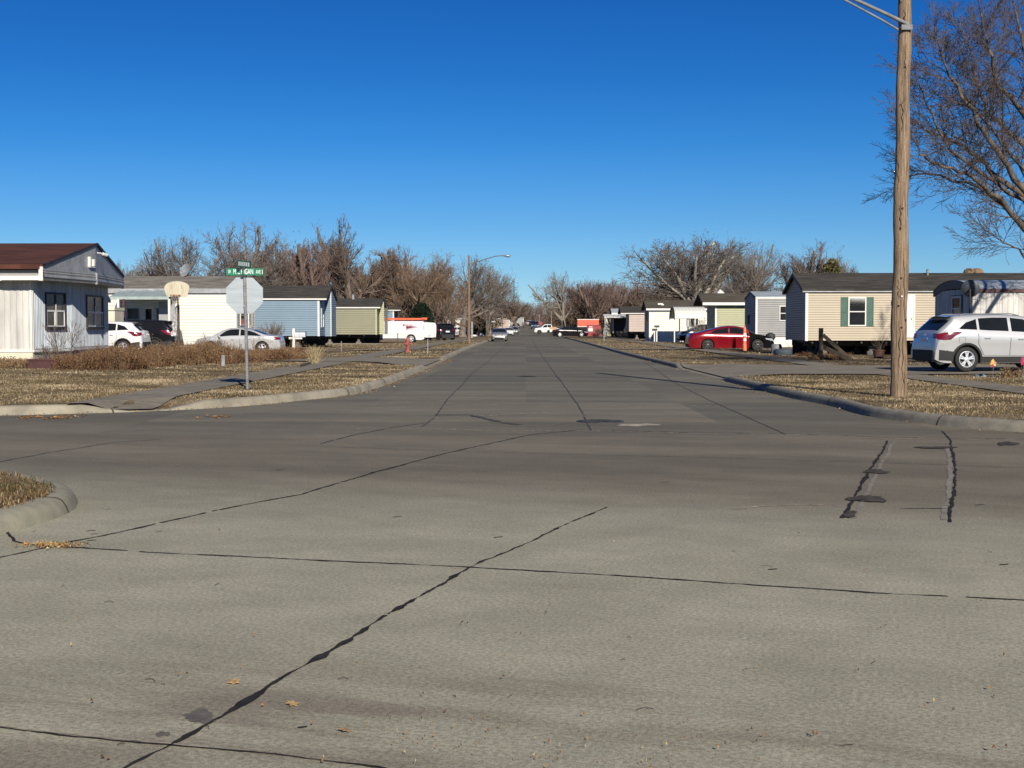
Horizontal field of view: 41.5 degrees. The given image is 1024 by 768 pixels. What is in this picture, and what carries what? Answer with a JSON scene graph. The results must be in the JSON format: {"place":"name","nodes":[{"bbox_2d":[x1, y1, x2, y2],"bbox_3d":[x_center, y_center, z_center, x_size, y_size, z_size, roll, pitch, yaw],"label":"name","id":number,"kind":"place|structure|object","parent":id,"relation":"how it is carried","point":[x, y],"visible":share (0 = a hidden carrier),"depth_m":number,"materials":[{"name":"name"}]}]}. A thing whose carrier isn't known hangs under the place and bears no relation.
{"place":"outdoors","nodes":[
{"label":"outdoors","id":0,"kind":"place"},
{"bbox_2d":[0,471,56,508],"bbox_3d":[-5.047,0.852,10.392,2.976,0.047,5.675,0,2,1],"label":"grass","id":1,"kind":"structure","parent":0,"point":[37,493],"depth_m":10.71,"materials":[{"name":"brown plant"}]},
{"bbox_2d":[71,356,377,408],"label":"pavement","id":2,"kind":"structure","parent":0,"point":[151,398],"depth_m":27.34,"materials":[{"name":"concrete"}]},
{"bbox_2d":[0,325,510,409],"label":"lawn","id":3,"kind":"structure","parent":0,"point":[179,401],"depth_m":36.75,"materials":[{"name":"brown plant"}]},
{"bbox_2d":[0,356,48,367],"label":"dry plants","id":4,"kind":"object","parent":3,"relation":"on","point":[13,362],"visible":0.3,"depth_m":41.14,"materials":[{"name":"beige plant"}]},
{"bbox_2d":[27,359,58,368],"bbox_3d":[-13.984,-0.617,40.942,1.009,0.310,1.230,0,2,1],"label":"planter box","id":5,"kind":"object","parent":3,"relation":"on","point":[40,363],"visible":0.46,"depth_m":40.36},
{"bbox_2d":[0,243,124,360],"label":"mobile home","id":6,"kind":"object","parent":3,"relation":"on","point":[50,285],"visible":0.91,"depth_m":47.30,"materials":[{"name":"white metal"}]},
{"bbox_2d":[45,292,66,329],"bbox_3d":[-16.025,-2.565,47.422,0.090,1.300,1.474,0,2,9],"label":"window","id":7,"kind":"structure","parent":6,"relation":"in","point":[55,303],"depth_m":47.39,"materials":[{"name":"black glass"}]},
{"bbox_2d":[86,295,104,328],"bbox_3d":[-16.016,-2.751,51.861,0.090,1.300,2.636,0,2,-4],"label":"window","id":8,"kind":"structure","parent":6,"relation":"in","point":[94,304],"depth_m":51.80,"materials":[{"name":"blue glass"}]},
{"bbox_2d":[42,321,87,358],"bbox_3d":[-13.682,-1.247,41.645,0.954,1.538,1.414,2,3,41],"label":"bare shrub","id":9,"kind":"object","parent":3,"relation":"on","point":[63,337],"visible":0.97,"depth_m":41.58,"materials":[{"name":"grey plant"}]},
{"bbox_2d":[108,307,124,320],"bbox_3d":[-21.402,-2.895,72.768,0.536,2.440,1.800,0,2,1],"label":"garden shed","id":10,"kind":"structure","parent":3,"relation":"on","point":[115,314],"depth_m":72.07,"materials":[{"name":"white"}]},
{"bbox_2d":[164,281,188,347],"bbox_3d":[-14.985,-2.812,60.122,1.002,3.520,0.839,2,3,41],"label":"basketball hoop","id":11,"kind":"object","parent":3,"relation":"on","point":[175,289],"visible":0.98,"depth_m":60.04,"materials":[{"name":"white plastic"}]},
{"bbox_2d":[48,336,310,369],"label":"dry plants","id":12,"kind":"object","parent":3,"relation":"on","point":[92,363],"visible":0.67,"depth_m":43.27,"materials":[{"name":"brown plant"}]},
{"bbox_2d":[108,276,254,351],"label":"mobile home","id":13,"kind":"object","parent":3,"relation":"on","point":[206,309],"visible":0.35,"depth_m":77.06,"materials":[{"name":"white plastic"}]},
{"bbox_2d":[126,308,139,319],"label":"window","id":14,"kind":"structure","parent":13,"relation":"in","point":[131,313],"depth_m":77.07,"materials":[{"name":"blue glass"}]},
{"bbox_2d":[143,306,153,319],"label":"door","id":15,"kind":"structure","parent":13,"relation":"in","point":[148,311],"depth_m":77.05,"materials":[{"name":"grey glass"}]},
{"bbox_2d":[129,235,235,275],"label":"bare tree","id":16,"kind":"object","parent":3,"relation":"on","point":[161,271],"visible":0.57,"depth_m":129.86,"materials":[{"name":"brown plant"}]},
{"bbox_2d":[74,333,301,369],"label":"dry stems","id":17,"kind":"object","parent":3,"relation":"on","point":[198,339],"visible":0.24,"depth_m":45.89,"materials":[{"name":"brown plant"}]},
{"bbox_2d":[0,356,439,377],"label":"grass","id":18,"kind":"structure","parent":3,"relation":"on","point":[271,364],"depth_m":39.03,"materials":[{"name":"brown plant"}]},
{"bbox_2d":[179,217,301,285],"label":"bare tree","id":19,"kind":"object","parent":3,"relation":"on","point":[267,280],"visible":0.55,"depth_m":132.59,"materials":[{"name":"brown plant"}]},
{"bbox_2d":[226,260,262,388],"bbox_3d":[-5.547,-1.154,28.070,0.650,2.819,0.525,-2,3,-36],"label":"street sign","id":20,"kind":"object","parent":3,"relation":"on","point":[244,294],"visible":0.99,"depth_m":28.07,"materials":[{"name":"metal"}]},
{"bbox_2d":[220,237,297,285],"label":"bare tree","id":21,"kind":"object","parent":3,"relation":"on","point":[265,257],"visible":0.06,"depth_m":150.78,"materials":[{"name":"brown plant"}]},
{"bbox_2d":[259,321,284,334],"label":"bare shrub","id":22,"kind":"object","parent":3,"relation":"on","point":[274,331],"visible":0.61,"depth_m":85.89,"materials":[{"name":"brown plant"}]},
{"bbox_2d":[255,285,337,346],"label":"mobile home","id":23,"kind":"object","parent":3,"relation":"on","point":[303,308],"visible":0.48,"depth_m":92.06,"materials":[{"name":"blue plastic"}]},
{"bbox_2d":[272,230,333,288],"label":"bare tree","id":24,"kind":"object","parent":3,"relation":"on","point":[307,274],"visible":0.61,"depth_m":143.60,"materials":[{"name":"brown plant"}]},
{"bbox_2d":[304,213,406,297],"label":"bare tree","id":25,"kind":"object","parent":3,"relation":"on","point":[340,262],"visible":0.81,"depth_m":151.81,"materials":[{"name":"brown plant"}]},
{"bbox_2d":[326,294,387,342],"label":"mobile home","id":26,"kind":"object","parent":3,"relation":"on","point":[359,320],"visible":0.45,"depth_m":112.07,"materials":[{"name":"beige plastic"}]},
{"bbox_2d":[348,250,403,300],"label":"bare tree","id":27,"kind":"object","parent":3,"relation":"on","point":[354,283],"visible":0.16,"depth_m":174.37,"materials":[{"name":"brown plant"}]},
{"bbox_2d":[384,303,404,320],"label":"mobile home","id":28,"kind":"object","parent":3,"relation":"on","point":[392,313],"visible":0.14,"depth_m":150.13,"materials":[{"name":"white plastic"}]},
{"bbox_2d":[351,243,463,334],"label":"bare tree","id":29,"kind":"object","parent":3,"relation":"on","point":[407,287],"visible":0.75,"depth_m":156.26,"materials":[{"name":"brown plant"}]},
{"bbox_2d":[380,318,435,342],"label":"work van","id":30,"kind":"object","parent":3,"relation":"on","point":[421,330],"visible":0.56,"depth_m":119.68,"materials":[{"name":"white paint"}]},
{"bbox_2d":[409,302,434,339],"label":"evergreen shrub","id":31,"kind":"object","parent":3,"relation":"on","point":[421,310],"visible":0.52,"depth_m":144.24,"materials":[{"name":"green plant"}]},
{"bbox_2d":[413,263,487,333],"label":"bare tree","id":32,"kind":"object","parent":3,"relation":"on","point":[451,284],"visible":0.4,"depth_m":178.35,"materials":[{"name":"brown plant"}]},
{"bbox_2d":[467,288,491,334],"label":"spruce tree","id":33,"kind":"object","parent":3,"relation":"on","point":[482,329],"visible":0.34,"depth_m":230.87,"materials":[{"name":"green plant"}]},
{"bbox_2d":[450,255,518,336],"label":"bare tree","id":34,"kind":"object","parent":3,"relation":"on","point":[475,287],"visible":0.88,"depth_m":191.50,"materials":[{"name":"brown plant"}]},
{"bbox_2d":[453,259,520,335],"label":"bare tree","id":35,"kind":"object","parent":3,"relation":"on","point":[509,291],"visible":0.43,"depth_m":215.63,"materials":[{"name":"brown plant"}]},
{"bbox_2d":[468,255,510,342],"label":"street light","id":36,"kind":"object","parent":3,"relation":"on","point":[507,256],"visible":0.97,"depth_m":108.73,"materials":[{"name":"brown wood"}]},
{"bbox_2d":[302,344,323,363],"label":"ornamental grass","id":37,"kind":"object","parent":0,"point":[313,357],"depth_m":47.24,"materials":[{"name":"plant"}]},
{"bbox_2d":[267,357,376,360],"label":"driveway","id":38,"kind":"structure","parent":0,"point":[346,358],"depth_m":52.63,"materials":[{"name":"concrete"}]},
{"bbox_2d":[290,340,482,357],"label":"grass","id":39,"kind":"structure","parent":0,"point":[385,342],"depth_m":87.81,"materials":[{"name":"brown plant"}]},
{"bbox_2d":[365,357,439,365],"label":"driveway","id":40,"kind":"structure","parent":0,"point":[403,361],"depth_m":52.64,"materials":[{"name":"concrete"}]},
{"bbox_2d":[356,335,484,355],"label":"pavement","id":41,"kind":"structure","parent":0,"point":[382,353],"depth_m":77.22,"materials":[{"name":"concrete"}]},
{"bbox_2d":[400,339,487,340],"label":"driveway","id":42,"kind":"structure","parent":0,"point":[457,339],"depth_m":140.45,"materials":[{"name":"concrete"}]},
{"bbox_2d":[428,323,454,339],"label":"parked suv","id":43,"kind":"object","parent":42,"relation":"on","point":[444,331],"visible":0.82,"depth_m":137.15,"materials":[{"name":"black paint"}]},
{"bbox_2d":[0,325,1023,767],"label":"road","id":44,"kind":"structure","parent":0,"point":[394,567],"depth_m":7.61,"materials":[{"name":"concrete"}]},
{"bbox_2d":[0,471,77,533],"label":"kerb","id":45,"kind":"structure","parent":44,"relation":"on","point":[61,500],"depth_m":10.00,"materials":[{"name":"concrete"}]},
{"bbox_2d":[14,539,87,548],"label":"leaf litter","id":46,"kind":"object","parent":44,"relation":"on","point":[49,543],"visible":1,"depth_m":8.80,"materials":[{"name":"brown plant"}]},
{"bbox_2d":[12,414,229,418],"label":"leaf litter","id":47,"kind":"object","parent":44,"relation":"on","point":[58,417],"visible":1,"depth_m":21.33,"materials":[{"name":"brown plant"}]},
{"bbox_2d":[4,359,452,414],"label":"leaf litter","id":48,"kind":"object","parent":44,"relation":"on","point":[322,397],"visible":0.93,"depth_m":30.69,"materials":[{"name":"brown plant"}]},
{"bbox_2d":[0,325,511,414],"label":"kerb","id":49,"kind":"structure","parent":44,"relation":"on","point":[198,404],"depth_m":24.66,"materials":[{"name":"concrete"}]},
{"bbox_2d":[490,328,508,340],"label":"parked sedan","id":50,"kind":"object","parent":44,"relation":"on","point":[499,333],"visible":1,"depth_m":138.89,"materials":[{"name":"silver metal"}]},
{"bbox_2d":[27,467,1006,760],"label":"leaf litter","id":51,"kind":"object","parent":44,"relation":"on","point":[583,713],"visible":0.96,"depth_m":5.11,"materials":[{"name":"brown plant"}]},
{"bbox_2d":[323,708,803,767],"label":"leaf litter","id":52,"kind":"object","parent":44,"relation":"on","point":[535,738],"visible":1,"depth_m":4.58,"materials":[{"name":"brown plant"}]},
{"bbox_2d":[576,419,623,422],"bbox_3d":[1.340,0.562,20.558,0.730,0.018,0.730,0,2,1],"label":"manhole cover","id":53,"kind":"object","parent":44,"relation":"on","point":[600,421],"visible":1,"depth_m":20.41,"materials":[{"name":"metal"}]},
{"bbox_2d":[542,324,1023,431],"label":"kerb","id":54,"kind":"structure","parent":44,"relation":"on","point":[948,420],"depth_m":21.99,"materials":[{"name":"grey concrete"}]},
{"bbox_2d":[0,0,1023,323],"label":"sky","id":55,"kind":"structure","parent":0,"point":[557,136],"materials":[{"name":"blue"}]},
{"bbox_2d":[594,336,760,355],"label":"pavement","id":56,"kind":"structure","parent":0,"point":[725,352],"depth_m":77.06,"materials":[{"name":"concrete"}]},
{"bbox_2d":[616,348,770,350],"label":"driveway","id":57,"kind":"structure","parent":0,"point":[683,348],"depth_m":80.22,"materials":[{"name":"concrete"}]},
{"bbox_2d":[685,326,773,350],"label":"parked sedan","id":58,"kind":"object","parent":57,"relation":"on","point":[724,337],"visible":0.95,"depth_m":78.46,"materials":[{"name":"red paint"}]},
{"bbox_2d":[681,363,872,376],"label":"driveway","id":59,"kind":"structure","parent":0,"point":[724,370],"depth_m":41.01,"materials":[{"name":"concrete"}]},
{"bbox_2d":[552,324,1023,419],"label":"lawn","id":60,"kind":"structure","parent":0,"point":[877,402],"depth_m":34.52,"materials":[{"name":"brown plant"}]},
{"bbox_2d":[528,268,591,327],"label":"bare tree","id":61,"kind":"object","parent":60,"relation":"on","point":[560,303],"visible":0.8,"depth_m":217.09,"materials":[{"name":"brown plant"}]},
{"bbox_2d":[552,326,587,336],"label":"parked car","id":62,"kind":"object","parent":60,"relation":"on","point":[568,331],"visible":1,"depth_m":174.97,"materials":[{"name":"black paint"}]},
{"bbox_2d":[577,319,598,330],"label":"box trailer","id":63,"kind":"object","parent":60,"relation":"on","point":[582,324],"visible":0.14,"depth_m":199.69,"materials":[{"name":"metal"}]},
{"bbox_2d":[563,280,614,335],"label":"bare tree","id":64,"kind":"object","parent":60,"relation":"on","point":[587,303],"visible":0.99,"depth_m":203.42,"materials":[{"name":"brown plant"}]},
{"bbox_2d":[587,325,600,336],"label":"dumpster","id":65,"kind":"object","parent":60,"relation":"on","point":[591,329],"visible":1,"depth_m":184.80,"materials":[{"name":"red metal"}]},
{"bbox_2d":[599,277,628,313],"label":"bare tree","id":66,"kind":"object","parent":60,"relation":"on","point":[614,306],"visible":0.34,"depth_m":222.26,"materials":[{"name":"brown plant"}]},
{"bbox_2d":[603,309,627,336],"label":"mobile home","id":67,"kind":"object","parent":60,"relation":"on","point":[617,325],"visible":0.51,"depth_m":187.65,"materials":[{"name":"black metal"}]},
{"bbox_2d":[618,306,644,338],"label":"mobile home","id":68,"kind":"object","parent":60,"relation":"on","point":[634,322],"visible":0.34,"depth_m":159.72,"materials":[{"name":"plastic"}]},
{"bbox_2d":[612,282,651,305],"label":"bare tree","id":69,"kind":"object","parent":60,"relation":"on","point":[636,296],"visible":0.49,"depth_m":213.40,"materials":[{"name":"brown plant"}]},
{"bbox_2d":[641,300,706,341],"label":"mobile home","id":70,"kind":"object","parent":60,"relation":"on","point":[656,312],"visible":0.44,"depth_m":129.73,"materials":[{"name":"white plastic"}]},
{"bbox_2d":[610,229,762,299],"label":"bare tree","id":71,"kind":"object","parent":60,"relation":"on","point":[692,285],"visible":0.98,"depth_m":164.94,"materials":[{"name":"brown plant"}]},
{"bbox_2d":[669,307,706,341],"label":"canopy","id":72,"kind":"object","parent":60,"relation":"on","point":[689,313],"visible":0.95,"depth_m":122.76,"materials":[{"name":"white plastic"}]},
{"bbox_2d":[677,324,706,341],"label":"parked car","id":73,"kind":"object","parent":60,"relation":"on","point":[681,335],"visible":0.26,"depth_m":117.94,"materials":[{"name":"black paint"}]},
{"bbox_2d":[693,289,747,328],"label":"mobile home","id":74,"kind":"object","parent":60,"relation":"on","point":[725,309],"visible":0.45,"depth_m":107.68,"materials":[{"name":"beige plastic"}]},
{"bbox_2d":[707,251,779,292],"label":"bare tree","id":75,"kind":"object","parent":60,"relation":"on","point":[752,277],"visible":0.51,"depth_m":162.67,"materials":[{"name":"brown plant"}]},
{"bbox_2d":[582,339,908,357],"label":"grass","id":76,"kind":"structure","parent":60,"relation":"on","point":[671,343],"depth_m":84.82,"materials":[{"name":"brown plant"}]},
{"bbox_2d":[716,232,788,292],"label":"bare tree","id":77,"kind":"object","parent":60,"relation":"on","point":[766,265],"visible":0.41,"depth_m":173.65,"materials":[{"name":"brown plant"}]},
{"bbox_2d":[744,291,791,346],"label":"mobile home","id":78,"kind":"object","parent":60,"relation":"on","point":[765,312],"visible":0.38,"depth_m":94.69,"materials":[{"name":"grey plastic"}]},
{"bbox_2d":[769,238,845,290],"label":"bare tree","id":79,"kind":"object","parent":60,"relation":"on","point":[801,268],"visible":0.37,"depth_m":156.33,"materials":[{"name":"brown plant"}]},
{"bbox_2d":[820,258,841,272],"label":"evergreen tree","id":80,"kind":"object","parent":60,"relation":"on","point":[831,265],"visible":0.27,"depth_m":119.05,"materials":[{"name":"green plant"}]},
{"bbox_2d":[812,328,852,359],"bbox_3d":[12.550,-1.524,53.159,1.880,1.362,0.403,2,3,43],"label":"braced post","id":81,"kind":"object","parent":60,"relation":"on","point":[820,347],"visible":0.77,"depth_m":53.21,"materials":[{"name":"brown wood"}]},
{"bbox_2d":[649,355,1021,377],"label":"grass","id":82,"kind":"structure","parent":60,"relation":"on","point":[744,361],"depth_m":49.87,"materials":[{"name":"brown plant"}]},
{"bbox_2d":[843,0,912,396],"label":"utility pole","id":83,"kind":"object","parent":60,"relation":"on","point":[898,332],"visible":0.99,"depth_m":24.64,"materials":[{"name":"brown wood"}]},
{"bbox_2d":[871,337,886,357],"bbox_3d":[16.259,-1.641,59.818,0.690,0.999,0.560,0,2,1],"label":"flower pot","id":84,"kind":"object","parent":60,"relation":"on","point":[877,353],"visible":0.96,"depth_m":59.67,"materials":[{"name":"brown ceramic"}]},
{"bbox_2d":[782,269,1023,354],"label":"mobile home","id":85,"kind":"object","parent":60,"relation":"on","point":[848,312],"visible":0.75,"depth_m":65.76,"materials":[{"name":"beige plastic"}]},
{"bbox_2d":[848,297,865,325],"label":"window","id":86,"kind":"structure","parent":85,"relation":"in","point":[856,305],"depth_m":65.68,"materials":[{"name":"glass"}]},
{"bbox_2d":[907,294,914,336],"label":"door","id":87,"kind":"structure","parent":85,"relation":"in","point":[911,297],"depth_m":65.66,"materials":[{"name":"metal"}]},
{"bbox_2d":[795,351,1023,377],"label":"dry plants","id":88,"kind":"object","parent":60,"relation":"on","point":[809,354],"visible":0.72,"depth_m":52.98,"materials":[{"name":"brown plant"}]},
{"bbox_2d":[861,0,1023,271],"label":"bare tree","id":89,"kind":"object","parent":60,"relation":"on","point":[993,85],"visible":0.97,"depth_m":39.31,"materials":[{"name":"brown plant"}]},
{"bbox_2d":[961,280,979,313],"bbox_3d":[16.055,-2.172,47.292,0.479,2.946,0.479,-1,3,-24],"label":"satellite dish","id":90,"kind":"object","parent":60,"relation":"on","point":[970,288],"visible":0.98,"depth_m":47.14,"materials":[{"name":"black metal"}]},
{"bbox_2d":[933,280,1023,316],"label":"mobile home","id":91,"kind":"object","parent":60,"relation":"on","point":[1003,296],"visible":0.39,"depth_m":49.84,"materials":[{"name":"white metal"}]},
{"bbox_2d":[951,296,960,313],"bbox_3d":[16.959,-2.875,51.477,0.080,0.940,1.090,0,2,1],"label":"door","id":92,"kind":"structure","parent":91,"relation":"in","point":[955,300],"depth_m":51.49,"materials":[{"name":"glass"}]},
{"bbox_2d":[744,356,1023,393],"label":"pavement","id":93,"kind":"structure","parent":0,"point":[1002,387],"depth_m":31.98,"materials":[{"name":"concrete"}]},
{"bbox_2d":[812,364,1022,373],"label":"driveway","id":94,"kind":"structure","parent":0,"point":[928,369],"depth_m":40.09,"materials":[{"name":"concrete"}]},
{"bbox_2d":[911,311,1023,371],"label":"parked suv","id":95,"kind":"object","parent":94,"relation":"on","point":[965,342],"visible":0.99,"depth_m":37.67,"materials":[{"name":"silver metal"}]},
{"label":"driveway","id":96,"kind":"structure","parent":0,"visible":0},
{"bbox_2d":[58,321,150,349],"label":"parked suv","id":97,"kind":"object","parent":96,"relation":"on","point":[121,332],"visible":0.42,"depth_m":69.08,"materials":[{"name":"white paint"}]},
{"bbox_2d":[124,320,182,348],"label":"parked suv","id":98,"kind":"object","parent":96,"relation":"on","point":[160,330],"visible":0.37,"depth_m":71.70,"materials":[{"name":"black paint"}]},
{"bbox_2d":[194,327,284,350],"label":"parked sedan","id":99,"kind":"object","parent":96,"relation":"on","point":[236,336],"visible":0.56,"depth_m":74.44,"materials":[{"name":"silver metal"}]},
{"bbox_3d":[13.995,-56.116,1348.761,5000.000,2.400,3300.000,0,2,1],"label":"ground","id":100,"kind":"structure","parent":0,"visible":0},
{"bbox_2d":[200,275,473,325],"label":"woods","id":101,"kind":"object","parent":100,"relation":"on","point":[444,319],"visible":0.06,"depth_m":174.18,"materials":[{"name":"brown plant"}]},
{"bbox_2d":[493,294,531,330],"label":"bare tree","id":102,"kind":"object","parent":100,"relation":"on","point":[510,314],"visible":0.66,"depth_m":298.44,"materials":[{"name":"brown plant"}]},
{"bbox_2d":[498,300,564,324],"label":"woods","id":103,"kind":"object","parent":100,"relation":"on","point":[534,310],"visible":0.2,"depth_m":490.21,"materials":[{"name":"brown plant"}]},
{"bbox_2d":[466,309,604,333],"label":"undergrowth","id":104,"kind":"object","parent":100,"relation":"on","point":[574,318],"visible":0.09,"depth_m":295.42,"materials":[{"name":"brown plant"}]},
{"bbox_2d":[554,278,660,320],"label":"woods","id":105,"kind":"object","parent":100,"relation":"on","point":[570,286],"visible":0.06,"depth_m":254.82,"materials":[{"name":"brown plant"}]},
{"bbox_2d":[623,277,782,305],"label":"woods","id":106,"kind":"object","parent":100,"relation":"on","point":[634,286],"visible":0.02,"depth_m":204.50,"materials":[{"name":"brown plant"}]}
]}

